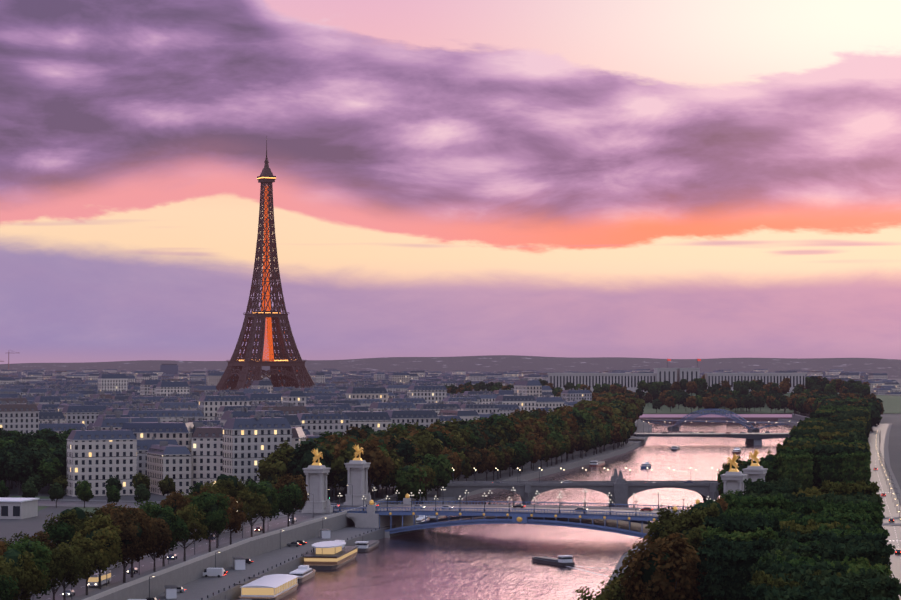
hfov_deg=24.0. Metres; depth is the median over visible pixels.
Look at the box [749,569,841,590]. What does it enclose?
tree box
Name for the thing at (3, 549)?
round tree
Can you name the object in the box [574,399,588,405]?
round tree
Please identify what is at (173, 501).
round tree
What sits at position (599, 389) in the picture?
round tree
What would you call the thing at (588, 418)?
round tree
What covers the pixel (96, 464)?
city walls
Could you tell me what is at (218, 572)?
vehicle
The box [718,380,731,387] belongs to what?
round tree
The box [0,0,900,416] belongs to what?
sky
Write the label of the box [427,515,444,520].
dark peniche
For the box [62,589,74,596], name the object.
vehicle
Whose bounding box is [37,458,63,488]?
round tree
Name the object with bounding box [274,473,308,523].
round tree
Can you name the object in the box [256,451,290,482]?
round tree
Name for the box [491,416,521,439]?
round tree
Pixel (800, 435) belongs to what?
tree box
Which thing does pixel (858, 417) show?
tree box
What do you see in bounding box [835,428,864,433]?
tree box
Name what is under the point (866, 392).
round tree
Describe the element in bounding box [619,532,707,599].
round tree
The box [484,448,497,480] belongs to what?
round tree
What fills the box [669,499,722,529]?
round tree
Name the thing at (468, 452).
round tree
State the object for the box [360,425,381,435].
round tree
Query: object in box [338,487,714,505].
pont alexandre lamps
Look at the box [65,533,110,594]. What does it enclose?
sparse tree
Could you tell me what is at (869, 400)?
round tree
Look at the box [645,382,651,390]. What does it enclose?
round tree
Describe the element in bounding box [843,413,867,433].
tree box
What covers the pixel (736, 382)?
round tree
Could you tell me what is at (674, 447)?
peniche
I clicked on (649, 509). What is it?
vehicle
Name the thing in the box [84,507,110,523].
sparse tree
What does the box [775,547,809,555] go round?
tree box
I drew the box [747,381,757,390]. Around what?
round tree
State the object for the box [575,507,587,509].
vehicle
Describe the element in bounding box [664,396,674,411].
round tree
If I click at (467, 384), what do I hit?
round tree
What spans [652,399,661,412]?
round tree
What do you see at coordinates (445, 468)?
round tree
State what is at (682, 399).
round tree
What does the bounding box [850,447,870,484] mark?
tree box
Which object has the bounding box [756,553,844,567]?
tree
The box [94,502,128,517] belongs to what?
round tree
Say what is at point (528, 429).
round tree
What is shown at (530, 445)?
round tree
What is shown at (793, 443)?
tree box
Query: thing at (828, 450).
tree box
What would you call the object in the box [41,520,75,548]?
sparse tree
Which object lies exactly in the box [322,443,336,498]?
round tree
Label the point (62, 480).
round tree
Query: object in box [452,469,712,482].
pont invalides posts
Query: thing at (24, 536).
sparse tree
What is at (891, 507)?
roads and paths
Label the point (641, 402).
round tree
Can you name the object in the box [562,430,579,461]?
round tree
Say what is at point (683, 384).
round tree
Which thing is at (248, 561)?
vehicle
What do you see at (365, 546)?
peniche quay
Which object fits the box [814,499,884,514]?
tree box
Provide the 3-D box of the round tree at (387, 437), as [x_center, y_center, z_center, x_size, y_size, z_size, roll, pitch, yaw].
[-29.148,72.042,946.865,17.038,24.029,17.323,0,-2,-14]
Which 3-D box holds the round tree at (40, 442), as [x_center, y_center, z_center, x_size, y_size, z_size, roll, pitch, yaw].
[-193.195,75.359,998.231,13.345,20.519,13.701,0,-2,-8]
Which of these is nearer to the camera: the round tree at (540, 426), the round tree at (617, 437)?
the round tree at (540, 426)
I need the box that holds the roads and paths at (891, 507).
[8,423,900,599]
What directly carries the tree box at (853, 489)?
on the ground
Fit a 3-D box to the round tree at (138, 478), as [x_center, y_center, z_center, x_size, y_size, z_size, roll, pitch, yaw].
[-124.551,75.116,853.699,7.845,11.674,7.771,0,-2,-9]
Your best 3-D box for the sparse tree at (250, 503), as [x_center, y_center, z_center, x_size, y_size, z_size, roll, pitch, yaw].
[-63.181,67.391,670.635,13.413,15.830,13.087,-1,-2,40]
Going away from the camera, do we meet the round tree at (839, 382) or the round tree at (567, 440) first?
the round tree at (567, 440)
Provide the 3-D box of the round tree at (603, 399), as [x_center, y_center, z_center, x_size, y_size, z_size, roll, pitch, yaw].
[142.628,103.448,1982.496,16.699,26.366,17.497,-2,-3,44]
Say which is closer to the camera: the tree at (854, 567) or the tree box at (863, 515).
the tree at (854, 567)
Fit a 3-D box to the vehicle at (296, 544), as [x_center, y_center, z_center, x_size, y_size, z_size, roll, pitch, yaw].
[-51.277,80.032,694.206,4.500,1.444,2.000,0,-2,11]
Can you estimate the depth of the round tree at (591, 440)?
1386.11 m
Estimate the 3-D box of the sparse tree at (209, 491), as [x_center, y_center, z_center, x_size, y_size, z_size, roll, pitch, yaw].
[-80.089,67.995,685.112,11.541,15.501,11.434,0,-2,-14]
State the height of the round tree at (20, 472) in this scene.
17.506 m
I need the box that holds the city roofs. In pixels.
[0,369,900,454]
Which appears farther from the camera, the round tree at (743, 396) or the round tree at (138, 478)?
the round tree at (743, 396)
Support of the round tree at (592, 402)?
on the ground
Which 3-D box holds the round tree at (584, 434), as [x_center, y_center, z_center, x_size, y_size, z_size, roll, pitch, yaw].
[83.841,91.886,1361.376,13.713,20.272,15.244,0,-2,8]
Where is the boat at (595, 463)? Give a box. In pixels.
[589,461,604,465]
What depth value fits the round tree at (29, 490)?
813.92 m
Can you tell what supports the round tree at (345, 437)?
on the ground
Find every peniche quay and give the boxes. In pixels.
[289,565,315,582]
[355,540,378,551]
[416,515,429,522]
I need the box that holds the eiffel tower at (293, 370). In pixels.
[216,137,314,390]
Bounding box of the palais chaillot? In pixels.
[547,359,805,392]
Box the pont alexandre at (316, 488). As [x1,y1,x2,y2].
[302,460,767,537]
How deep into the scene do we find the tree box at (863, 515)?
463.24 m
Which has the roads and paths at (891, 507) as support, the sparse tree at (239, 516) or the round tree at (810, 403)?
the sparse tree at (239, 516)
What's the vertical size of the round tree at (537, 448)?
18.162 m
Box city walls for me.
[0,370,900,496]
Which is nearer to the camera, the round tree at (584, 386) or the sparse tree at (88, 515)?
the sparse tree at (88, 515)
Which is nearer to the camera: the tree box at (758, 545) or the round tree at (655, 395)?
the tree box at (758, 545)
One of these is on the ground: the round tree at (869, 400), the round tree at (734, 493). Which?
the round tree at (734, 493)
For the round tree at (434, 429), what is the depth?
1037.46 m
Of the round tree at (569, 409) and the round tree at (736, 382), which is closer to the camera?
the round tree at (569, 409)
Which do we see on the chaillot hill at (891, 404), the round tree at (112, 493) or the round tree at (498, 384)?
the round tree at (498, 384)
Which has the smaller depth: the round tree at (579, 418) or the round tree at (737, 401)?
the round tree at (579, 418)
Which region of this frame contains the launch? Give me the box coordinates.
[640,462,650,467]
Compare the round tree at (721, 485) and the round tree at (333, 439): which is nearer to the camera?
the round tree at (721, 485)
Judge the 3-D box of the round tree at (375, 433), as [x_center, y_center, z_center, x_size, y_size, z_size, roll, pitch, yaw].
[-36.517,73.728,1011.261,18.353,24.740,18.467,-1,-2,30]
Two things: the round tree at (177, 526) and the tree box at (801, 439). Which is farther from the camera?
the tree box at (801, 439)
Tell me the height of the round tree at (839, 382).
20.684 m
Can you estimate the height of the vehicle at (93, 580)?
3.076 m
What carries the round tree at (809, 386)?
on the chaillot hill at (891, 404)
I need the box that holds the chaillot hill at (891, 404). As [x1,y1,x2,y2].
[643,392,900,413]
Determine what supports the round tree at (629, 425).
on the ground
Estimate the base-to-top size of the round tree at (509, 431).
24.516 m
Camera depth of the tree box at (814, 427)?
1078.81 m
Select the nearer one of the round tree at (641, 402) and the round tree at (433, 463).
the round tree at (433, 463)
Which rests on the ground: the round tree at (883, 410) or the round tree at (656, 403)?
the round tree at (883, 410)
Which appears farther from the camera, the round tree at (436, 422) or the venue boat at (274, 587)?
the round tree at (436, 422)
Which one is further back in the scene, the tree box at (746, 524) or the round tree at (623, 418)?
the round tree at (623, 418)
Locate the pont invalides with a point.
(620, 489)
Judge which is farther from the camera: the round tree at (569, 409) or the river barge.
the round tree at (569, 409)
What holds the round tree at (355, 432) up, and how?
on the ground
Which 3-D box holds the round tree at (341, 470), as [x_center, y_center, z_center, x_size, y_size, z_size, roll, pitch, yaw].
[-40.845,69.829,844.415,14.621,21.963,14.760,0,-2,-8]
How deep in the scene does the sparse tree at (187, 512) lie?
586.24 m
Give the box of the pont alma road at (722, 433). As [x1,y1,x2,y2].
[634,432,878,433]
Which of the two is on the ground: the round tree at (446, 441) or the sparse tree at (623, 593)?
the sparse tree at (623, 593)
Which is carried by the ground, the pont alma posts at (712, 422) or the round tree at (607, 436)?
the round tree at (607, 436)
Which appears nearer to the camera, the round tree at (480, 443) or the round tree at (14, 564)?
the round tree at (14, 564)
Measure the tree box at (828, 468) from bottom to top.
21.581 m
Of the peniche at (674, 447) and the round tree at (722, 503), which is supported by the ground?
the round tree at (722, 503)
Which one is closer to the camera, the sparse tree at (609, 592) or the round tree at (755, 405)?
the sparse tree at (609, 592)
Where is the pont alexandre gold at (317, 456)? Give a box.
[311,444,759,521]
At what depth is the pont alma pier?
1685.43 m
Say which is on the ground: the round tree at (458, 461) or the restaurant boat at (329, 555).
the round tree at (458, 461)
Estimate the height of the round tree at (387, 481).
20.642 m
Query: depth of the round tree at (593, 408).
1580.15 m
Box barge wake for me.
[566,566,613,576]
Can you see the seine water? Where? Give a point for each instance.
(479, 562)
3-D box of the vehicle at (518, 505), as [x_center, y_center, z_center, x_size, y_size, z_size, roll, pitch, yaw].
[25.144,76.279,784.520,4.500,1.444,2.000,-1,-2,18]
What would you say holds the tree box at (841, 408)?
on the ground
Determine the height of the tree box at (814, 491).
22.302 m
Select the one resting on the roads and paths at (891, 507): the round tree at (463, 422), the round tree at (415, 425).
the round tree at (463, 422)
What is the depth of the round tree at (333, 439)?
876.06 m
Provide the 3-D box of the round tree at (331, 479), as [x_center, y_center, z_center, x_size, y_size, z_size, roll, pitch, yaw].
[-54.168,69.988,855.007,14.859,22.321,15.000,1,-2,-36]
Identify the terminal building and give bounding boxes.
[0,497,39,518]
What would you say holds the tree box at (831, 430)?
on the ground
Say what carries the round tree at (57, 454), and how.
on the ground
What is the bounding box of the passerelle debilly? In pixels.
[641,409,788,431]
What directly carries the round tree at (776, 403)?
on the chaillot hill at (891, 404)
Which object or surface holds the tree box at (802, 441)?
on the ground
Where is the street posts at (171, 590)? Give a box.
[69,432,900,599]
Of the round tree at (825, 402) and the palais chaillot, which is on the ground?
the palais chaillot
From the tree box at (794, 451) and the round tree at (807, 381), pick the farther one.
the round tree at (807, 381)
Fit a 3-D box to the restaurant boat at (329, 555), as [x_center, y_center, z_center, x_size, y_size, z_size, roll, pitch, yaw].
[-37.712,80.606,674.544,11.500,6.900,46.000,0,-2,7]
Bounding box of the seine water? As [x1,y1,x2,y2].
[236,417,792,599]
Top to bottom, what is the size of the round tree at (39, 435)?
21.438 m
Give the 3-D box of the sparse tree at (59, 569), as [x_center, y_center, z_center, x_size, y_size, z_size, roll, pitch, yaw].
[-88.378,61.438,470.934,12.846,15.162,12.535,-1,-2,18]
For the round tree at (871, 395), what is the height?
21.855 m
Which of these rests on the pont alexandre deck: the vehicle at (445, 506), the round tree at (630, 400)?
the vehicle at (445, 506)
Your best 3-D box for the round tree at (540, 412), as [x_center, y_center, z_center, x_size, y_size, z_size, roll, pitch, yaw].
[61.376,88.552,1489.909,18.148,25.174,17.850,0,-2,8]
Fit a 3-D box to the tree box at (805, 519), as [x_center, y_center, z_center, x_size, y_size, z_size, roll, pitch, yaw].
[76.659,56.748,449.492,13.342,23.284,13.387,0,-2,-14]
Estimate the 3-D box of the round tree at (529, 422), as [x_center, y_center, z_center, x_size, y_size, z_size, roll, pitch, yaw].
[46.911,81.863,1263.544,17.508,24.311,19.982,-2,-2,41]
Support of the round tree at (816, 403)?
on the ground
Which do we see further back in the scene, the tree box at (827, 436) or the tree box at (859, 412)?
the tree box at (859, 412)
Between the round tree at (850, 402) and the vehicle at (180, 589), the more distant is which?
the round tree at (850, 402)
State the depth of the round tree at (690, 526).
467.86 m
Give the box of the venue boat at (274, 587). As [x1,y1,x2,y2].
[239,574,298,599]
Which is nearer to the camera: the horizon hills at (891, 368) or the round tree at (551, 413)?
the round tree at (551, 413)
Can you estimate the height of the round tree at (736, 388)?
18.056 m
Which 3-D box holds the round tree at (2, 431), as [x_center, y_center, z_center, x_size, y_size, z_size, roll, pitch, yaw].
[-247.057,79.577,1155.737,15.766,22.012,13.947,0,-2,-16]
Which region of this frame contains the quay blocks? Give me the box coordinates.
[134,421,390,491]
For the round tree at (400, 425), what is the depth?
1099.69 m
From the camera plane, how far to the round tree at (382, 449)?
869.55 m
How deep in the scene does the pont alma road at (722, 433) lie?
1699.41 m
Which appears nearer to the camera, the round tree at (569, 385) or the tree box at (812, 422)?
the tree box at (812, 422)
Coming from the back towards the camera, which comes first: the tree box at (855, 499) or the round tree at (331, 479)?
the round tree at (331, 479)
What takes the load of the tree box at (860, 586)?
on the ground
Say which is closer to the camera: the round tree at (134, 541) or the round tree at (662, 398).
the round tree at (134, 541)
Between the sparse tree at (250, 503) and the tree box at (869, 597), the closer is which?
the tree box at (869, 597)
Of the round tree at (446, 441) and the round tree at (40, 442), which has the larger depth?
the round tree at (446, 441)
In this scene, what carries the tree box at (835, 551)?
on the ground
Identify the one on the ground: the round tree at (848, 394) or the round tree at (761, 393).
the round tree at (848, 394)
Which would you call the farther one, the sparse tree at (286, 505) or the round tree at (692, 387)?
the round tree at (692, 387)
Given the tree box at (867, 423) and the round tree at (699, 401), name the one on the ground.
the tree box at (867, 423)
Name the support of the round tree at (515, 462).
on the ground
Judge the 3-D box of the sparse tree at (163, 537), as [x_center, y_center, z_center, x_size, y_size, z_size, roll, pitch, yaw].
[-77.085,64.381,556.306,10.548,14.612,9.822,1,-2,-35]
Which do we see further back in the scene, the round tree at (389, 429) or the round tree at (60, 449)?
the round tree at (389, 429)
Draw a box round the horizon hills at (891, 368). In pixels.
[0,355,900,378]
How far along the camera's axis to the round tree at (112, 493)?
803.05 m
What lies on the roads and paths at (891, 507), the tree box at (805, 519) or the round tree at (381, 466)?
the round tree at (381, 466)
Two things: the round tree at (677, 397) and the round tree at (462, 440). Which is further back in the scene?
the round tree at (677, 397)
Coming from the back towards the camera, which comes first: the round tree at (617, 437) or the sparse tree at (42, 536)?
the round tree at (617, 437)
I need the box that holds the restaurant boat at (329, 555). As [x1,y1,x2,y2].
[303,540,358,569]
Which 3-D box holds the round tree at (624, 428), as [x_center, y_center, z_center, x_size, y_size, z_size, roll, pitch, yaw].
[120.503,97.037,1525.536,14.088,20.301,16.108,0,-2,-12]
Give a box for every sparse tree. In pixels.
[0,537,14,547]
[0,575,18,599]
[7,531,40,545]
[27,531,55,548]
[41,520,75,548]
[41,542,83,599]
[50,542,93,599]
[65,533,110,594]
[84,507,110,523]
[134,499,159,517]
[145,517,171,571]
[171,502,207,560]
[180,491,196,501]
[192,487,217,500]
[200,480,229,497]
[211,506,234,547]
[222,495,246,544]
[234,488,272,536]
[277,483,304,526]
[575,574,623,599]
[613,549,666,598]
[614,572,640,599]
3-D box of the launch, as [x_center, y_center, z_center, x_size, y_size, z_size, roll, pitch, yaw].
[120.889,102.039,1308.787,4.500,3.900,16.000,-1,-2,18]
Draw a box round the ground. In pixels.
[0,379,900,599]
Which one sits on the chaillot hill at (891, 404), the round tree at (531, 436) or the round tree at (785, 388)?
the round tree at (785, 388)
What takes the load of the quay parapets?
on the ground
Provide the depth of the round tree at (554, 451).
1244.64 m
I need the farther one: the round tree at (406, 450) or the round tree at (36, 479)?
the round tree at (406, 450)
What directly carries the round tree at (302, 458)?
on the ground
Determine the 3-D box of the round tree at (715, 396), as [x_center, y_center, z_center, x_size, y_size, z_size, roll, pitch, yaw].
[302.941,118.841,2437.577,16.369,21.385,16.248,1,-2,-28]
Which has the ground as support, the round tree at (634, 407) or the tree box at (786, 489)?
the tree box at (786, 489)
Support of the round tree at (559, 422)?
on the roads and paths at (891, 507)
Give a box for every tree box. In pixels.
[696,543,767,599]
[700,524,778,548]
[701,534,774,574]
[702,512,780,539]
[724,492,791,511]
[725,506,783,516]
[729,506,788,514]
[738,490,794,500]
[742,478,801,493]
[742,581,848,599]
[745,482,799,493]
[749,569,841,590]
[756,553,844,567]
[775,443,816,455]
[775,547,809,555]
[776,447,812,480]
[776,453,813,490]
[776,536,819,545]
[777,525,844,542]
[778,512,845,526]
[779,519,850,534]
[782,441,815,445]
[784,437,817,442]
[784,437,819,442]
[789,429,819,438]
[789,434,820,440]
[792,425,823,430]
[792,490,839,498]
[793,493,846,502]
[796,423,824,427]
[796,567,900,599]
[797,424,822,427]
[798,419,824,424]
[798,486,828,494]
[805,538,895,577]
[810,412,833,418]
[810,445,851,473]
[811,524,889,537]
[812,453,848,489]
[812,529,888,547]
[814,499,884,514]
[815,507,884,525]
[815,521,883,530]
[817,431,848,441]
[817,491,882,520]
[818,408,838,410]
[818,493,883,523]
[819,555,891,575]
[820,429,848,432]
[821,480,879,497]
[821,481,878,494]
[823,423,847,426]
[824,519,881,528]
[828,593,895,599]
[832,435,867,440]
[832,438,870,474]
[832,442,871,473]
[833,439,870,463]
[833,443,870,455]
[833,451,870,483]
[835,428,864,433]
[839,406,857,410]
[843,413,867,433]
[846,411,867,434]
[849,416,866,434]
[850,410,869,437]
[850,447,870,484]
[851,405,872,426]
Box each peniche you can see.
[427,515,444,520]
[671,443,679,449]
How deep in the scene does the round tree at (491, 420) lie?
1207.22 m
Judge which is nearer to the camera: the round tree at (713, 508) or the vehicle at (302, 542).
the round tree at (713, 508)
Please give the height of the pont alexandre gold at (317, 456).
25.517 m
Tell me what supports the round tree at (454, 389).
on the chaillot hill at (891, 404)
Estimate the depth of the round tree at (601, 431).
1426.18 m
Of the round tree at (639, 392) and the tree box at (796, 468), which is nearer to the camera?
the tree box at (796, 468)
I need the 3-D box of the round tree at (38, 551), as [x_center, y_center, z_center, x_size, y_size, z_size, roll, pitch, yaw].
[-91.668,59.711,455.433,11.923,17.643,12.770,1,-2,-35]
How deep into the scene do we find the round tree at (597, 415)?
1490.79 m
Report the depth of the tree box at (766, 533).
412.05 m
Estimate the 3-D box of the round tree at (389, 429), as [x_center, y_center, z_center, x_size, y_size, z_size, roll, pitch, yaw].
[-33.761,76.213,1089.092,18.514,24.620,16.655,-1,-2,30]
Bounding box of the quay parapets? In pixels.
[83,413,808,599]
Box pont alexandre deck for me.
[279,504,687,516]
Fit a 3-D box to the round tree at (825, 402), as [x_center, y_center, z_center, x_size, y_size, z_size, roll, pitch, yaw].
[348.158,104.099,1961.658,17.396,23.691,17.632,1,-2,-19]
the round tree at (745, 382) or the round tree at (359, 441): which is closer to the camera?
the round tree at (359, 441)
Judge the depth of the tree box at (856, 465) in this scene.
800.11 m
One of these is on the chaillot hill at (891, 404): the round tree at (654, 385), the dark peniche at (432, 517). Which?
the round tree at (654, 385)
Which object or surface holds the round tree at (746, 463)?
on the ground
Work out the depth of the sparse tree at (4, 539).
499.25 m
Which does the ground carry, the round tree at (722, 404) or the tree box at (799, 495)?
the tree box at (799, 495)
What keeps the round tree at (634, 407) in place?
on the roads and paths at (891, 507)
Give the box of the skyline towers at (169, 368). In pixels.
[0,350,177,373]
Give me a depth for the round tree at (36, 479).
867.53 m
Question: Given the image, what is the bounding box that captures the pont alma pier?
[745,439,761,444]
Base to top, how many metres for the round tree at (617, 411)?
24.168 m
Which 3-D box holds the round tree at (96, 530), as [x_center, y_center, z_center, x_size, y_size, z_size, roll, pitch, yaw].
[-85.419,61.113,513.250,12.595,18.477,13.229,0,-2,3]
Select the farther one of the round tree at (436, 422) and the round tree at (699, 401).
the round tree at (699, 401)
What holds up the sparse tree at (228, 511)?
on the roads and paths at (891, 507)
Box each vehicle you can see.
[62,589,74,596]
[88,570,110,586]
[127,567,137,573]
[167,554,176,559]
[176,586,185,592]
[203,568,225,576]
[245,559,252,563]
[254,527,262,531]
[287,542,300,546]
[294,540,306,544]
[331,503,339,506]
[440,505,452,509]
[512,504,524,507]
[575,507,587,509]
[640,507,652,511]
[895,549,900,554]
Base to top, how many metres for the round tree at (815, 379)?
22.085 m
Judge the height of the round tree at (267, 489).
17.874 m
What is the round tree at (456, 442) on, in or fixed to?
on the roads and paths at (891, 507)
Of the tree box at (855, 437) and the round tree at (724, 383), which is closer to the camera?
the tree box at (855, 437)
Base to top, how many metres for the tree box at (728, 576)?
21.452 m
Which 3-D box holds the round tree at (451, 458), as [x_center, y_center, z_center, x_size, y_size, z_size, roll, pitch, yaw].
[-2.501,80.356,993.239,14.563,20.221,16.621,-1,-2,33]
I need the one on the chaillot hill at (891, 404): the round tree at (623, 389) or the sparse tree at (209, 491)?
the round tree at (623, 389)
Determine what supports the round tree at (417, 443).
on the roads and paths at (891, 507)
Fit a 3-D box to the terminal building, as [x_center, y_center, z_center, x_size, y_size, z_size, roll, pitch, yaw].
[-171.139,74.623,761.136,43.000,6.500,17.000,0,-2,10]
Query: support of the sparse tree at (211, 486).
on the ground
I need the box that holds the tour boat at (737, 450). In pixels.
[732,448,741,453]
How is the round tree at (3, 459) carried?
on the ground
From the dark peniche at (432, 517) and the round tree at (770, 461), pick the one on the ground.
the round tree at (770, 461)
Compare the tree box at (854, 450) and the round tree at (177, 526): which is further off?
the tree box at (854, 450)
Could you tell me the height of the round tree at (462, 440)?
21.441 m
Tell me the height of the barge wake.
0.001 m
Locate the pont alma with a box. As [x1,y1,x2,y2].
[633,431,790,439]
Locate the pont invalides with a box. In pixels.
[440,468,719,504]
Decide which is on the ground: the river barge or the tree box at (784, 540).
the tree box at (784, 540)
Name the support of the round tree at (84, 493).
on the ground
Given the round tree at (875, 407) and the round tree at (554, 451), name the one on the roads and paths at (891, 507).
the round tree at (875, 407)
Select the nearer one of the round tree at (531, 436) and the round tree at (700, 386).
the round tree at (531, 436)
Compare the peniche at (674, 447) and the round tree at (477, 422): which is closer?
the round tree at (477, 422)
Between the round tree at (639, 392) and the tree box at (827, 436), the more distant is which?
the round tree at (639, 392)
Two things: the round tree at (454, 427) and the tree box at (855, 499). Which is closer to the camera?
the tree box at (855, 499)
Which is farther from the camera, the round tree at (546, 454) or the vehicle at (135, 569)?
the round tree at (546, 454)
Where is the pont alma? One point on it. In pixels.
(757, 436)
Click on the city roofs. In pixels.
(131, 411)
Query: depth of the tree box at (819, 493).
558.39 m
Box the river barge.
[532,555,574,565]
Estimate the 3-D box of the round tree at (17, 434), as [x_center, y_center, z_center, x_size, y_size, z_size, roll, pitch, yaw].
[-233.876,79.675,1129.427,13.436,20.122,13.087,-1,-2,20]
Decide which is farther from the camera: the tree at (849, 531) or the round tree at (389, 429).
the round tree at (389, 429)
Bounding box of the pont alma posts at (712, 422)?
[643,422,768,433]
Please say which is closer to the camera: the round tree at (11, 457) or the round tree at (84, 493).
the round tree at (84, 493)
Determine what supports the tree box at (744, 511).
on the ground
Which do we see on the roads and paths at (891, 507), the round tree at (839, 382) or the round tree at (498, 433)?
the round tree at (498, 433)
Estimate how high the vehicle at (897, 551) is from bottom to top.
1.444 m
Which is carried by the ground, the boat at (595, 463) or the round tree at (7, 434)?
the round tree at (7, 434)
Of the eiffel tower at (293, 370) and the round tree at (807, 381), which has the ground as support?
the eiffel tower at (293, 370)
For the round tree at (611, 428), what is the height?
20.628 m
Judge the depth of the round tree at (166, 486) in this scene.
848.84 m
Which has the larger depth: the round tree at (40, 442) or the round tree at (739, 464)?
the round tree at (40, 442)
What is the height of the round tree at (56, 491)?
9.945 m
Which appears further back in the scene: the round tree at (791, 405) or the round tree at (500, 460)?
the round tree at (791, 405)
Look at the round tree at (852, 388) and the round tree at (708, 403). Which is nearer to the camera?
the round tree at (708, 403)
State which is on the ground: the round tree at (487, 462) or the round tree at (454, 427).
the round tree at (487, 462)
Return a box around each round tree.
[0,428,6,436]
[0,450,12,480]
[0,480,10,497]
[0,541,6,559]
[0,548,50,599]
[1,431,20,436]
[2,453,13,481]
[3,431,14,436]
[3,454,33,494]
[6,452,16,489]
[6,537,51,598]
[15,433,34,447]
[21,479,37,497]
[27,473,42,491]
[28,438,48,448]
[32,432,45,438]
[35,453,61,484]
[37,428,52,434]
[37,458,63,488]
[42,431,65,444]
[43,507,90,545]
[48,482,66,507]
[49,450,66,461]
[52,475,67,490]
[53,447,64,457]
[55,442,66,452]
[60,449,66,477]
[61,428,75,435]
[73,514,123,588]
[74,480,93,507]
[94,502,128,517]
[105,476,122,491]
[106,485,120,505]
[107,510,152,582]
[110,506,158,577]
[132,472,150,489]
[134,483,150,503]
[147,505,190,566]
[157,475,175,495]
[159,490,193,517]
[188,482,204,495]
[190,491,230,551]
[214,474,248,508]
[243,479,279,532]
[244,478,256,491]
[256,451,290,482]
[263,440,294,467]
[271,474,284,487]
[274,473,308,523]
[286,438,332,482]
[305,446,334,485]
[315,431,342,486]
[318,433,343,496]
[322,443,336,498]
[331,448,354,493]
[332,438,368,481]
[340,436,355,491]
[342,426,367,438]
[343,436,365,445]
[355,438,393,494]
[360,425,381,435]
[361,429,381,439]
[368,434,390,446]
[368,443,396,497]
[371,449,400,498]
[377,425,403,438]
[380,424,391,431]
[382,435,396,486]
[387,437,423,464]
[391,423,407,431]
[391,436,418,457]
[393,464,429,497]
[393,465,426,502]
[396,430,427,456]
[404,422,417,428]
[406,426,416,434]
[410,425,428,430]
[411,457,434,503]
[412,429,441,455]
[412,453,437,502]
[415,468,428,503]
[425,457,440,500]
[428,423,453,448]
[428,431,453,449]
[428,432,443,456]
[430,454,453,497]
[431,419,440,426]
[435,450,461,479]
[438,447,461,475]
[439,422,448,429]
[442,418,473,448]
[444,427,461,450]
[450,386,457,392]
[452,432,466,449]
[457,451,471,480]
[458,419,473,424]
[458,424,478,447]
[458,445,480,480]
[462,381,473,389]
[465,422,485,449]
[470,447,486,475]
[471,419,482,426]
[471,448,489,472]
[478,416,502,426]
[478,427,495,449]
[480,383,489,388]
[484,422,511,442]
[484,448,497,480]
[486,447,505,480]
[487,425,509,445]
[488,443,511,478]
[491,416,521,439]
[493,382,502,387]
[494,420,518,443]
[499,440,515,477]
[505,443,522,476]
[510,409,524,416]
[512,438,530,472]
[513,442,531,473]
[515,410,538,419]
[519,433,535,471]
[522,417,547,440]
[524,410,538,416]
[524,425,533,431]
[526,417,545,436]
[527,432,545,468]
[529,439,544,470]
[532,408,546,416]
[533,418,547,440]
[538,438,551,467]
[543,409,560,417]
[544,440,557,466]
[546,415,564,431]
[546,436,563,465]
[547,431,567,464]
[553,405,571,412]
[559,431,570,462]
[560,412,576,429]
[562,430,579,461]
[565,382,573,389]
[567,410,586,427]
[572,429,586,459]
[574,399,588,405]
[575,410,592,427]
[575,428,590,458]
[580,384,591,391]
[584,406,597,409]
[585,400,599,406]
[585,429,594,456]
[588,409,605,421]
[591,421,605,453]
[592,430,602,454]
[593,386,602,392]
[595,406,613,423]
[596,397,606,401]
[598,423,610,452]
[599,412,611,424]
[600,422,614,449]
[607,405,624,417]
[609,406,621,416]
[610,384,620,391]
[611,402,632,414]
[611,423,622,449]
[614,421,628,448]
[615,420,633,446]
[618,417,632,443]
[619,386,628,392]
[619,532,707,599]
[621,426,630,446]
[622,403,634,418]
[624,397,639,412]
[629,404,636,419]
[635,388,644,398]
[635,398,645,411]
[637,380,646,391]
[642,392,652,403]
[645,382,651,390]
[645,506,684,543]
[650,381,659,389]
[651,389,659,399]
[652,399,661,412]
[657,395,664,410]
[658,508,709,552]
[660,385,669,391]
[664,390,674,397]
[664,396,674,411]
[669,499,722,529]
[670,381,680,390]
[674,394,681,408]
[679,379,687,390]
[679,394,689,406]
[684,396,696,412]
[686,380,697,395]
[695,395,703,411]
[696,384,703,394]
[696,390,704,397]
[697,378,707,388]
[702,397,714,412]
[709,394,720,411]
[711,383,721,393]
[712,397,720,408]
[716,497,727,510]
[717,455,747,494]
[717,468,744,493]
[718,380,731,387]
[720,387,731,392]
[720,397,726,407]
[724,397,737,409]
[726,490,742,496]
[732,396,741,412]
[733,381,744,387]
[733,384,740,391]
[738,394,746,411]
[742,380,749,389]
[742,394,755,411]
[742,460,755,466]
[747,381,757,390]
[751,390,758,396]
[753,396,758,411]
[756,396,765,410]
[757,391,765,396]
[758,454,777,481]
[763,391,775,402]
[766,398,772,412]
[769,383,778,390]
[771,399,781,410]
[779,382,789,395]
[780,396,788,408]
[782,378,790,393]
[787,396,797,414]
[790,387,802,394]
[795,396,807,411]
[802,398,809,416]
[805,377,812,386]
[806,398,815,412]
[807,381,814,388]
[810,376,818,383]
[814,398,827,409]
[819,400,831,407]
[824,383,836,392]
[835,379,844,390]
[841,393,854,397]
[841,399,854,404]
[842,389,851,393]
[848,385,855,391]
[856,384,866,392]
[861,389,870,396]
[864,393,875,398]
[867,397,879,407]
[868,404,880,430]
[871,408,880,431]
[877,400,884,414]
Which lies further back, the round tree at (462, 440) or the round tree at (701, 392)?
the round tree at (701, 392)
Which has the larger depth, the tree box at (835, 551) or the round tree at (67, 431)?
the round tree at (67, 431)
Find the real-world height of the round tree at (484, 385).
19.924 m
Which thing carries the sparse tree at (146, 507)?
on the ground
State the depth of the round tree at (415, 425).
1123.10 m
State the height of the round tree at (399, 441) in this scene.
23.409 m
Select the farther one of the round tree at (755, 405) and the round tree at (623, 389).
the round tree at (623, 389)
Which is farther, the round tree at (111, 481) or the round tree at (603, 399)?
the round tree at (603, 399)
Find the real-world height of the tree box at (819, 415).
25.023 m

